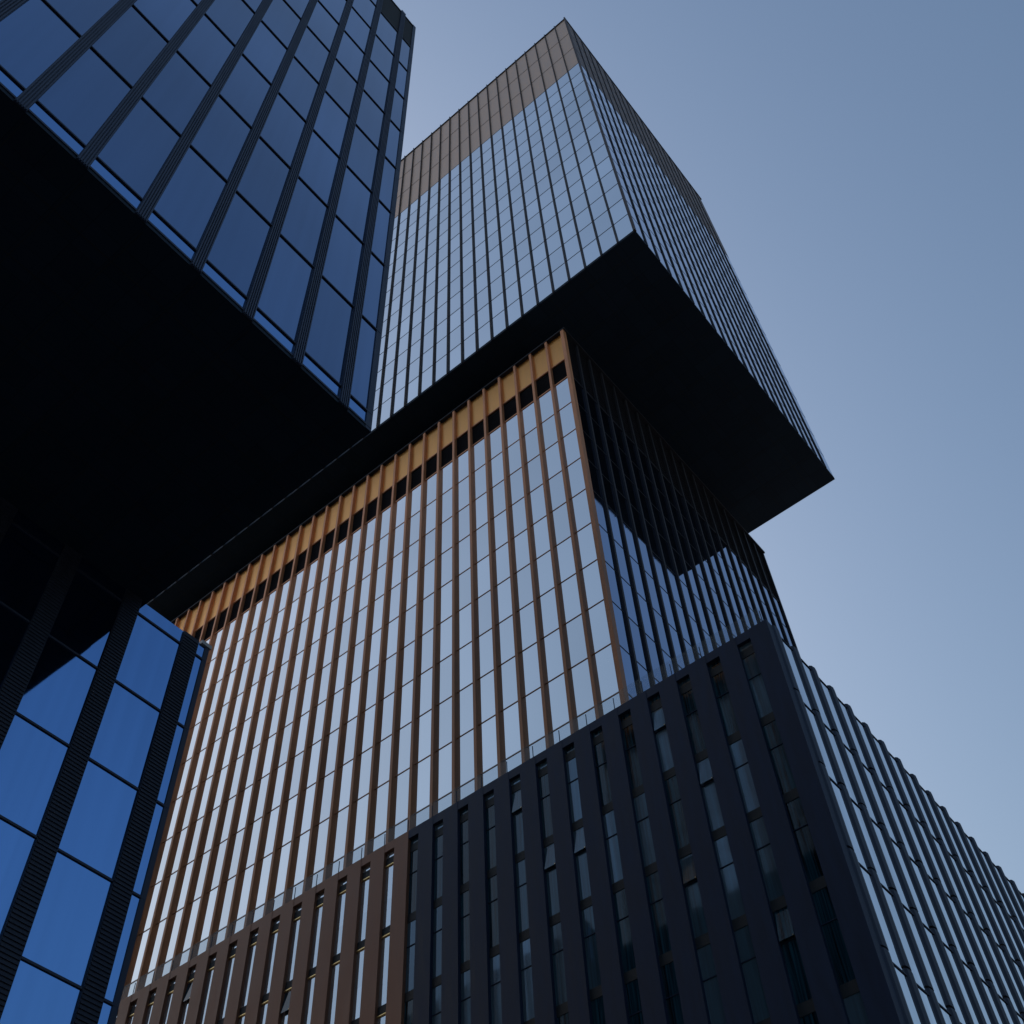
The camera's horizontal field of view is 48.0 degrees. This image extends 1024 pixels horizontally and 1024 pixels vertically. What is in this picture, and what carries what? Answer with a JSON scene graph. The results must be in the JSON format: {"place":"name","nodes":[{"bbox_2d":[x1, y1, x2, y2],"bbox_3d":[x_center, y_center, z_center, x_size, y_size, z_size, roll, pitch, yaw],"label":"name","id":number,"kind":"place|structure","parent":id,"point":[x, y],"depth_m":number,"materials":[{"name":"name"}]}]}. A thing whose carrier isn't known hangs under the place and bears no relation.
{"place":"outdoors","nodes":[
{"label":"outdoors","id":0,"kind":"place"},
{"bbox_2d":[0,0,415,1023],"bbox_3d":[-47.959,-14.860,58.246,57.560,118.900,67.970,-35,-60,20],"label":"blue building","id":1,"kind":"structure","parent":0,"point":[198,198],"depth_m":50.16,"materials":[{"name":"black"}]},
{"bbox_2d":[115,17,1023,1023],"bbox_3d":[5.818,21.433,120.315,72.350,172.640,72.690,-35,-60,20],"label":"tower","id":2,"kind":"structure","parent":0,"point":[519,701],"depth_m":77.00,"materials":[{"name":"black"}]},
{"bbox_2d":[393,0,1023,892],"label":"sky","id":3,"kind":"structure","parent":0,"point":[857,166],"materials":[{"name":"blue"}]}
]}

